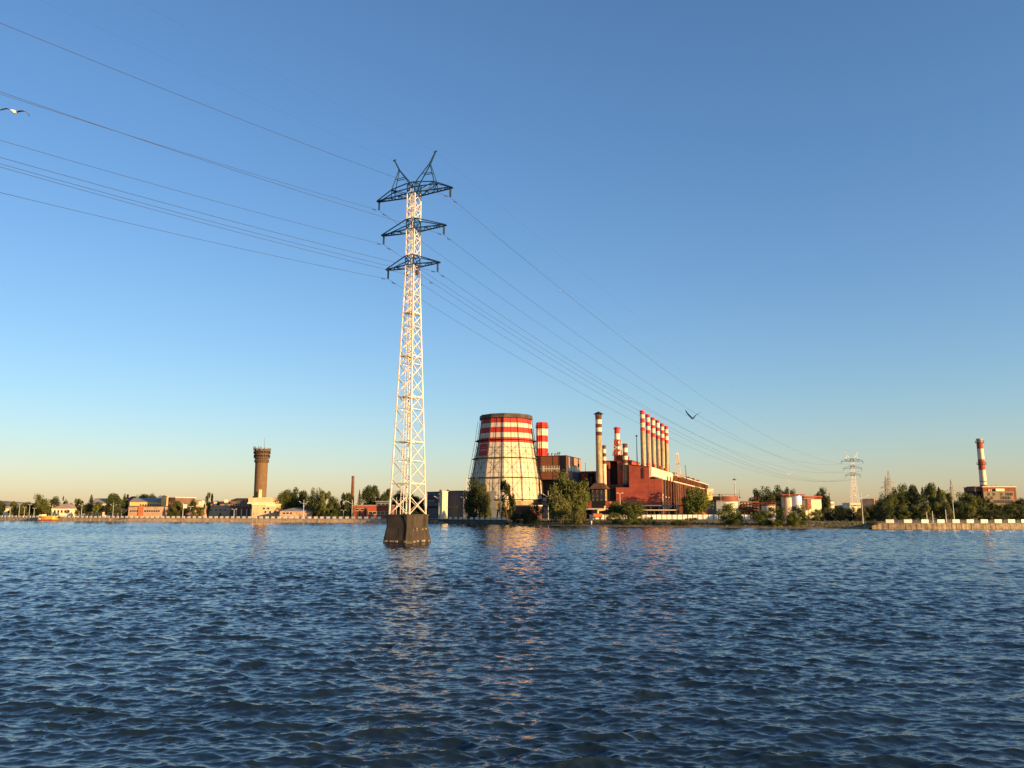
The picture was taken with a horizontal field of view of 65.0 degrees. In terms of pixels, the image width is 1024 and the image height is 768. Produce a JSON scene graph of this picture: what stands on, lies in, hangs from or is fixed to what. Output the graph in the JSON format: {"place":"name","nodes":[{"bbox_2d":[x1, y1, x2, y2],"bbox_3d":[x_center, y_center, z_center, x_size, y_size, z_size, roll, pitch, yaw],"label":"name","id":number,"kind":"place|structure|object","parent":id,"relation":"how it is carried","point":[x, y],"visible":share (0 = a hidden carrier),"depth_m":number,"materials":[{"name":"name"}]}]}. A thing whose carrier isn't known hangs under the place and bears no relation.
{"place":"outdoors","nodes":[
{"label":"outdoors","id":0,"kind":"place"},
{"bbox_2d":[128,506,169,516],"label":"pink low building","id":1,"kind":"structure","parent":0,"point":[148,511],"depth_m":446.45,"materials":[{"name":"brick"}]},
{"bbox_2d":[230,496,253,517],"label":"brown two storey building","id":2,"kind":"structure","parent":0,"point":[239,503],"depth_m":433.40,"materials":[{"name":"brick"}]},
{"bbox_2d":[280,507,312,517],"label":"grey roofed house","id":3,"kind":"structure","parent":0,"point":[295,511],"depth_m":397.25,"materials":[{"name":"brick"}]},
{"bbox_2d":[353,505,397,517],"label":"red brick building","id":4,"kind":"structure","parent":0,"point":[370,510],"depth_m":387.17,"materials":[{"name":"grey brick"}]},
{"bbox_2d":[0,518,1023,767],"bbox_3d":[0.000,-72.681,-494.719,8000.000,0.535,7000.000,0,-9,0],"label":"water","id":5,"kind":"structure","parent":0,"point":[222,644],"depth_m":31.72,"materials":[{"name":"blue liquid"}]},
{"bbox_2d":[383,514,430,543],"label":"pylon pier","id":6,"kind":"structure","parent":5,"relation":"in","point":[406,528],"depth_m":133.11,"materials":[{"name":"concrete"}]},
{"bbox_2d":[376,150,452,513],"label":"transmission pylon","id":7,"kind":"object","parent":6,"relation":"on","point":[410,314],"visible":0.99,"depth_m":141.23,"materials":[{"name":"metal"}]},
{"bbox_2d":[0,192,832,480],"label":"power line","id":8,"kind":"object","parent":7,"relation":"hanging from","point":[344,270],"visible":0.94,"depth_m":129.74,"materials":[{"name":"metal"}]},
{"bbox_2d":[1,94,838,464],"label":"power line","id":9,"kind":"object","parent":7,"relation":"hanging from","point":[343,200],"visible":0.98,"depth_m":136.84,"materials":[{"name":"metal"}]},
{"bbox_2d":[0,140,841,472],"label":"power line","id":10,"kind":"object","parent":7,"relation":"hanging from","point":[310,226],"visible":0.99,"depth_m":128.69,"materials":[{"name":"metal"}]},
{"bbox_2d":[1,167,841,481],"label":"power line","id":11,"kind":"object","parent":7,"relation":"hanging from","point":[353,261],"visible":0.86,"depth_m":120.75,"materials":[{"name":"metal"}]},
{"bbox_2d":[2,164,844,481],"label":"power line","id":12,"kind":"object","parent":7,"relation":"hanging from","point":[332,252],"visible":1,"depth_m":120.40,"materials":[{"name":"metal"}]},
{"bbox_2d":[0,157,847,480],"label":"power line","id":13,"kind":"object","parent":7,"relation":"hanging from","point":[342,249],"visible":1,"depth_m":114.39,"materials":[{"name":"metal"}]},
{"bbox_2d":[1,23,857,464],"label":"power line","id":14,"kind":"object","parent":7,"relation":"hanging from","point":[319,149],"visible":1,"depth_m":111.22,"materials":[{"name":"metal"}]},
{"bbox_2d":[2,92,858,472],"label":"power line","id":15,"kind":"object","parent":7,"relation":"hanging from","point":[290,188],"visible":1,"depth_m":111.67,"materials":[{"name":"metal"}]},
{"bbox_2d":[0,0,1023,507],"label":"sky","id":16,"kind":"structure","parent":0,"point":[818,205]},
{"bbox_2d":[13,515,1022,528],"bbox_3d":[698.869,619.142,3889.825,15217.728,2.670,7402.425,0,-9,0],"label":"ground","id":17,"kind":"structure","parent":0,"point":[714,525],"depth_m":273.38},
{"bbox_2d":[33,493,51,516],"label":"leafy tree","id":18,"kind":"object","parent":17,"relation":"on","point":[40,503],"visible":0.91,"depth_m":466.20,"materials":[{"name":"green plant"}]},
{"bbox_2d":[51,504,76,515],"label":"cream house","id":19,"kind":"structure","parent":17,"relation":"on","point":[66,510],"depth_m":472.36,"materials":[{"name":"paint"}]},
{"bbox_2d":[77,503,93,514],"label":"leafy tree","id":20,"kind":"object","parent":17,"relation":"on","point":[85,508],"visible":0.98,"depth_m":435.19,"materials":[{"name":"green plant"}]},
{"bbox_2d":[104,493,126,514],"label":"leafy tree","id":21,"kind":"object","parent":17,"relation":"on","point":[114,499],"visible":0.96,"depth_m":428.84,"materials":[{"name":"green plant"}]},
{"bbox_2d":[129,498,160,505],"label":"yellow long building","id":22,"kind":"structure","parent":17,"relation":"on","point":[145,501],"depth_m":473.23,"materials":[{"name":"paint"}]},
{"bbox_2d":[166,500,181,516],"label":"leafy tree","id":23,"kind":"object","parent":17,"relation":"on","point":[177,504],"visible":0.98,"depth_m":411.76,"materials":[{"name":"green plant"}]},
{"bbox_2d":[168,497,195,516],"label":"dark block","id":24,"kind":"structure","parent":17,"relation":"on","point":[186,500],"depth_m":478.77,"materials":[{"name":"brown brick"}]},
{"bbox_2d":[0,517,386,522],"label":"embankment wall","id":25,"kind":"structure","parent":17,"relation":"on","point":[211,520],"depth_m":390.91,"materials":[{"name":"concrete"}]},
{"bbox_2d":[0,515,176,517],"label":"embankment railing","id":26,"kind":"object","parent":25,"relation":"on","point":[98,516],"visible":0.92,"depth_m":416.14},
{"bbox_2d":[177,516,383,518],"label":"embankment railing","id":27,"kind":"object","parent":25,"relation":"on","point":[303,517],"visible":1,"depth_m":377.83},
{"bbox_2d":[208,500,230,515],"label":"peach building","id":28,"kind":"structure","parent":17,"relation":"on","point":[219,510],"depth_m":446.58,"materials":[{"name":"paint"}]},
{"bbox_2d":[235,508,251,517],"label":"columned porch","id":29,"kind":"object","parent":17,"relation":"on","point":[245,512],"visible":0.84,"depth_m":422.55,"materials":[{"name":"beige concrete"}]},
{"bbox_2d":[253,440,270,497],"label":"water tower","id":30,"kind":"structure","parent":17,"relation":"on","point":[261,457],"depth_m":413.55,"materials":[{"name":"beige brick"}]},
{"bbox_2d":[247,497,282,517],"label":"tower foot building","id":31,"kind":"structure","parent":17,"relation":"on","point":[264,506],"depth_m":407.34,"materials":[{"name":"beige paint"}]},
{"bbox_2d":[275,489,295,512],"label":"leafy tree","id":32,"kind":"object","parent":17,"relation":"on","point":[283,496],"visible":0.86,"depth_m":410.46,"materials":[{"name":"green plant"}]},
{"bbox_2d":[283,487,302,507],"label":"leafy tree","id":33,"kind":"object","parent":17,"relation":"on","point":[294,499],"visible":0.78,"depth_m":412.61,"materials":[{"name":"green plant"}]},
{"bbox_2d":[305,487,325,517],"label":"leafy tree","id":34,"kind":"object","parent":17,"relation":"on","point":[312,501],"visible":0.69,"depth_m":401.37,"materials":[{"name":"green plant"}]},
{"bbox_2d":[313,491,332,516],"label":"leafy tree","id":35,"kind":"object","parent":17,"relation":"on","point":[325,508],"visible":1,"depth_m":394.91,"materials":[{"name":"green plant"}]},
{"bbox_2d":[327,496,340,513],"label":"leafy tree","id":36,"kind":"object","parent":17,"relation":"on","point":[333,501],"visible":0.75,"depth_m":401.93,"materials":[{"name":"green plant"}]},
{"bbox_2d":[359,484,374,504],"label":"leafy tree","id":37,"kind":"object","parent":17,"relation":"on","point":[367,491],"visible":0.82,"depth_m":419.16,"materials":[{"name":"green plant"}]},
{"bbox_2d":[427,492,447,517],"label":"grey shop building","id":38,"kind":"structure","parent":17,"relation":"on","point":[433,505],"depth_m":394.06,"materials":[{"name":"metal"}]},
{"bbox_2d":[439,491,448,518],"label":"cream link block","id":39,"kind":"structure","parent":17,"relation":"on","point":[444,507],"depth_m":363.16,"materials":[{"name":"paint"}]},
{"bbox_2d":[428,519,507,523],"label":"embankment wall","id":40,"kind":"structure","parent":17,"relation":"on","point":[460,521],"depth_m":334.32,"materials":[{"name":"concrete"}]},
{"bbox_2d":[448,491,499,518],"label":"grey metal hall","id":41,"kind":"structure","parent":17,"relation":"on","point":[455,506],"depth_m":369.12,"materials":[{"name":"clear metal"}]},
{"bbox_2d":[461,477,488,519],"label":"leafy tree","id":42,"kind":"object","parent":17,"relation":"on","point":[475,492],"visible":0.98,"depth_m":335.22,"materials":[{"name":"green plant"}]},
{"bbox_2d":[467,413,542,517],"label":"cooling tower","id":43,"kind":"structure","parent":17,"relation":"on","point":[506,450],"depth_m":389.00,"materials":[{"name":"red paint"}]},
{"bbox_2d":[500,479,515,519],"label":"leafy tree","id":44,"kind":"object","parent":17,"relation":"on","point":[505,486],"visible":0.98,"depth_m":336.80,"materials":[{"name":"green plant"}]},
{"bbox_2d":[524,501,544,523],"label":"bush","id":45,"kind":"object","parent":17,"relation":"on","point":[534,515],"visible":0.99,"depth_m":306.08,"materials":[{"name":"green plant"}]},
{"bbox_2d":[546,492,574,523],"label":"leafy tree","id":46,"kind":"object","parent":17,"relation":"on","point":[558,510],"visible":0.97,"depth_m":295.83,"materials":[{"name":"green plant"}]},
{"bbox_2d":[550,469,586,521],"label":"leafy tree","id":47,"kind":"object","parent":17,"relation":"on","point":[566,484],"visible":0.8,"depth_m":301.06,"materials":[{"name":"green plant"}]},
{"bbox_2d":[569,506,586,523],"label":"bush","id":48,"kind":"object","parent":17,"relation":"on","point":[580,516],"visible":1,"depth_m":289.05,"materials":[{"name":"green plant"}]},
{"bbox_2d":[570,478,590,519],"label":"leafy tree","id":49,"kind":"object","parent":17,"relation":"on","point":[587,498],"visible":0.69,"depth_m":301.67,"materials":[{"name":"green plant"}]},
{"bbox_2d":[580,471,595,485],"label":"red annexe","id":50,"kind":"structure","parent":17,"relation":"on","point":[590,476],"depth_m":413.10,"materials":[{"name":"brick"}]},
{"bbox_2d":[589,483,609,514],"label":"flue house","id":51,"kind":"structure","parent":17,"relation":"on","point":[599,494],"depth_m":371.17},
{"bbox_2d":[594,411,602,482],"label":"capped chimney","id":52,"kind":"object","parent":51,"relation":"on","point":[598,431],"visible":1,"depth_m":376.16,"materials":[{"name":"concrete"}]},
{"bbox_2d":[605,512,624,523],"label":"bush","id":53,"kind":"object","parent":17,"relation":"on","point":[616,520],"visible":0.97,"depth_m":284.75,"materials":[{"name":"green plant"}]},
{"bbox_2d":[604,500,626,517],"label":"leafy tree","id":54,"kind":"object","parent":17,"relation":"on","point":[613,507],"visible":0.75,"depth_m":295.14,"materials":[{"name":"green plant"}]},
{"bbox_2d":[620,499,646,519],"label":"leafy tree","id":55,"kind":"object","parent":17,"relation":"on","point":[630,509],"visible":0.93,"depth_m":288.69,"materials":[{"name":"green plant"}]},
{"bbox_2d":[624,514,646,524],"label":"bush","id":56,"kind":"object","parent":17,"relation":"on","point":[633,520],"visible":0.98,"depth_m":276.63,"materials":[{"name":"green plant"}]},
{"bbox_2d":[583,455,707,518],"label":"boiler hall","id":57,"kind":"structure","parent":17,"relation":"on","point":[648,485],"depth_m":374.05,"materials":[{"name":"red paint"}]},
{"bbox_2d":[602,445,606,484],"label":"short chimney","id":58,"kind":"object","parent":57,"relation":"on","point":[604,462],"visible":0.92,"depth_m":379.82,"materials":[{"name":"white paint"}]},
{"bbox_2d":[612,427,622,455],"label":"lattice chimney","id":59,"kind":"object","parent":57,"relation":"on","point":[617,448],"visible":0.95,"depth_m":390.02,"materials":[{"name":"white paint"}]},
{"bbox_2d":[622,444,627,484],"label":"banded flue","id":60,"kind":"object","parent":57,"relation":"on","point":[625,465],"visible":1,"depth_m":376.16,"materials":[{"name":"metal"}]},
{"bbox_2d":[640,410,645,465],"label":"striped chimney","id":61,"kind":"object","parent":57,"relation":"on","point":[642,438],"visible":0.97,"depth_m":378.06,"materials":[{"name":"concrete"}]},
{"bbox_2d":[645,414,650,466],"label":"striped chimney","id":62,"kind":"object","parent":57,"relation":"on","point":[648,445],"visible":0.84,"depth_m":392.34,"materials":[{"name":"concrete"}]},
{"bbox_2d":[650,417,655,467],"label":"striped chimney","id":63,"kind":"object","parent":57,"relation":"on","point":[653,447],"visible":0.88,"depth_m":406.65,"materials":[{"name":"concrete"}]},
{"bbox_2d":[655,420,660,468],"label":"striped chimney","id":64,"kind":"object","parent":57,"relation":"on","point":[658,453],"visible":0.88,"depth_m":420.82,"materials":[{"name":"concrete"}]},
{"bbox_2d":[660,423,664,470],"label":"striped chimney","id":65,"kind":"object","parent":57,"relation":"on","point":[662,446],"visible":0.84,"depth_m":435.22,"materials":[{"name":"concrete"}]},
{"bbox_2d":[664,426,668,471],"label":"striped chimney","id":66,"kind":"object","parent":57,"relation":"on","point":[666,442],"visible":0.86,"depth_m":449.38,"materials":[{"name":"concrete"}]},
{"bbox_2d":[589,514,749,518],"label":"concrete fence","id":67,"kind":"object","parent":17,"relation":"on","point":[682,516],"visible":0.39,"depth_m":349.18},
{"bbox_2d":[681,484,713,514],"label":"leafy tree","id":68,"kind":"object","parent":17,"relation":"on","point":[698,502],"visible":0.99,"depth_m":351.26,"materials":[{"name":"green plant"}]},
{"bbox_2d":[528,519,871,527],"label":"grass","id":69,"kind":"structure","parent":17,"relation":"on","point":[858,523],"depth_m":267.53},
{"bbox_2d":[707,500,724,514],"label":"blue grey container","id":70,"kind":"object","parent":17,"relation":"on","point":[718,504],"visible":0.61,"depth_m":369.71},
{"bbox_2d":[712,494,737,514],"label":"storage tank","id":71,"kind":"object","parent":17,"relation":"on","point":[732,499],"visible":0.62,"depth_m":374.99,"materials":[{"name":"metal"}]},
{"bbox_2d":[715,501,743,524],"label":"bush","id":72,"kind":"object","parent":17,"relation":"on","point":[728,509],"visible":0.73,"depth_m":263.14,"materials":[{"name":"green plant"}]},
{"bbox_2d":[726,512,743,525],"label":"bush","id":73,"kind":"object","parent":17,"relation":"on","point":[736,520],"visible":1,"depth_m":257.99,"materials":[{"name":"green plant"}]},
{"bbox_2d":[740,497,759,518],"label":"pipe gantry","id":74,"kind":"object","parent":17,"relation":"on","point":[750,507],"visible":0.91,"depth_m":376.22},
{"bbox_2d":[751,509,772,524],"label":"bush","id":75,"kind":"object","parent":17,"relation":"on","point":[760,517],"visible":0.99,"depth_m":254.72,"materials":[{"name":"green plant"}]},
{"bbox_2d":[748,486,779,512],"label":"leafy tree","id":76,"kind":"object","parent":17,"relation":"on","point":[770,496],"visible":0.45,"depth_m":411.76,"materials":[{"name":"green plant"}]},
{"bbox_2d":[781,496,791,518],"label":"white silo tank","id":77,"kind":"object","parent":17,"relation":"on","point":[788,501],"visible":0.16,"depth_m":376.26,"materials":[{"name":"metal"}]},
{"bbox_2d":[786,511,800,525],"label":"bush","id":78,"kind":"object","parent":17,"relation":"on","point":[794,522],"visible":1,"depth_m":249.88,"materials":[{"name":"green plant"}]},
{"bbox_2d":[787,503,810,524],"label":"bush","id":79,"kind":"object","parent":17,"relation":"on","point":[801,514],"visible":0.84,"depth_m":252.07,"materials":[{"name":"green plant"}]},
{"bbox_2d":[809,508,823,520],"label":"bush","id":80,"kind":"object","parent":17,"relation":"on","point":[817,515],"visible":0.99,"depth_m":287.58,"materials":[{"name":"green plant"}]},
{"bbox_2d":[833,506,846,520],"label":"bush","id":81,"kind":"object","parent":17,"relation":"on","point":[840,517],"visible":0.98,"depth_m":285.92,"materials":[{"name":"green plant"}]},
{"bbox_2d":[841,454,861,509],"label":"transmission pylon","id":82,"kind":"object","parent":17,"relation":"on","point":[854,477],"visible":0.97,"depth_m":511.93,"materials":[{"name":"metal"}]},
{"bbox_2d":[854,506,869,520],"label":"bush","id":83,"kind":"object","parent":17,"relation":"on","point":[865,514],"visible":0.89,"depth_m":284.51,"materials":[{"name":"green plant"}]},
{"bbox_2d":[873,500,888,520],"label":"bush","id":84,"kind":"object","parent":17,"relation":"on","point":[878,508],"visible":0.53,"depth_m":283.90,"materials":[{"name":"green plant"}]},
{"bbox_2d":[876,505,895,520],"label":"bush","id":85,"kind":"object","parent":17,"relation":"on","point":[887,512],"visible":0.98,"depth_m":275.13,"materials":[{"name":"green plant"}]},
{"bbox_2d":[879,491,899,518],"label":"leafy tree","id":86,"kind":"object","parent":17,"relation":"on","point":[891,497],"visible":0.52,"depth_m":304.00,"materials":[{"name":"green plant"}]},
{"bbox_2d":[891,487,909,518],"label":"leafy tree","id":87,"kind":"object","parent":17,"relation":"on","point":[899,499],"visible":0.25,"depth_m":309.78,"materials":[{"name":"green plant"}]},
{"bbox_2d":[891,505,912,520],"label":"leafy tree","id":88,"kind":"object","parent":17,"relation":"on","point":[900,510],"visible":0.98,"depth_m":279.29,"materials":[{"name":"green plant"}]},
{"bbox_2d":[906,506,919,519],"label":"leafy tree","id":89,"kind":"object","parent":17,"relation":"on","point":[915,510],"visible":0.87,"depth_m":283.09,"materials":[{"name":"green plant"}]},
{"bbox_2d":[906,484,923,519],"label":"leafy tree","id":90,"kind":"object","parent":17,"relation":"on","point":[915,499],"visible":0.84,"depth_m":301.37,"materials":[{"name":"green plant"}]},
{"bbox_2d":[918,503,934,518],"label":"leafy tree","id":91,"kind":"object","parent":17,"relation":"on","point":[925,508],"visible":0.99,"depth_m":278.04,"materials":[{"name":"green plant"}]},
{"bbox_2d":[923,483,936,519],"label":"leafy tree","id":92,"kind":"object","parent":17,"relation":"on","point":[930,494],"visible":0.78,"depth_m":315.48,"materials":[{"name":"green plant"}]},
{"bbox_2d":[929,501,944,518],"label":"leafy tree","id":93,"kind":"object","parent":17,"relation":"on","point":[935,505],"visible":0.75,"depth_m":283.46,"materials":[{"name":"green plant"}]},
{"bbox_2d":[938,503,954,520],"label":"leafy tree","id":94,"kind":"object","parent":17,"relation":"on","point":[947,508],"visible":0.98,"depth_m":278.22,"materials":[{"name":"green plant"}]},
{"bbox_2d":[871,523,1023,528],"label":"embankment wall","id":95,"kind":"structure","parent":17,"relation":"on","point":[949,526],"depth_m":235.79,"materials":[{"name":"concrete"}]},
{"bbox_2d":[886,519,1023,522],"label":"embankment railing","id":96,"kind":"object","parent":95,"relation":"on","point":[953,520],"visible":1,"depth_m":236.14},
{"bbox_2d":[956,492,978,511],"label":"leafy tree","id":97,"kind":"object","parent":17,"relation":"on","point":[969,500],"visible":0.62,"depth_m":305.79,"materials":[{"name":"green plant"}]},
{"bbox_2d":[960,505,981,519],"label":"leafy tree","id":98,"kind":"object","parent":17,"relation":"on","point":[969,510],"visible":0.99,"depth_m":278.00,"materials":[{"name":"green plant"}]},
{"bbox_2d":[975,438,986,485],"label":"tall striped chimney","id":99,"kind":"object","parent":17,"relation":"on","point":[981,462],"visible":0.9,"depth_m":433.59,"materials":[{"name":"white paint"}]},
{"bbox_2d":[975,507,993,520],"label":"bush","id":100,"kind":"object","parent":17,"relation":"on","point":[982,511],"visible":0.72,"depth_m":283.64,"materials":[{"name":"green plant"}]},
{"bbox_2d":[963,485,1016,517],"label":"boiler house","id":101,"kind":"structure","parent":17,"relation":"on","point":[999,495],"depth_m":426.08,"materials":[{"name":"brown brick"}]},
{"bbox_2d":[988,509,1008,520],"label":"bush","id":102,"kind":"object","parent":17,"relation":"on","point":[1002,516],"visible":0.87,"depth_m":278.09,"materials":[{"name":"green plant"}]},
{"bbox_2d":[1003,501,1022,512],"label":"leafy tree","id":103,"kind":"object","parent":17,"relation":"on","point":[1007,506],"visible":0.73,"depth_m":303.63,"materials":[{"name":"green plant"}]},
{"bbox_2d":[512,505,542,518],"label":"dark red pump house","id":104,"kind":"structure","parent":0,"point":[518,508],"depth_m":358.32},
{"bbox_2d":[536,452,580,516],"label":"turbine building","id":105,"kind":"structure","parent":0,"point":[548,465],"depth_m":397.34,"materials":[{"name":"red brick"}]},
{"bbox_2d":[535,422,548,455],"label":"ribbed chimney","id":106,"kind":"object","parent":105,"relation":"on","point":[542,437],"visible":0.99,"depth_m":401.66,"materials":[{"name":"white paint"}]},
{"bbox_2d":[802,496,821,518],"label":"red eaved building","id":107,"kind":"structure","parent":0,"point":[810,503],"depth_m":379.72,"materials":[{"name":"beige paint"}]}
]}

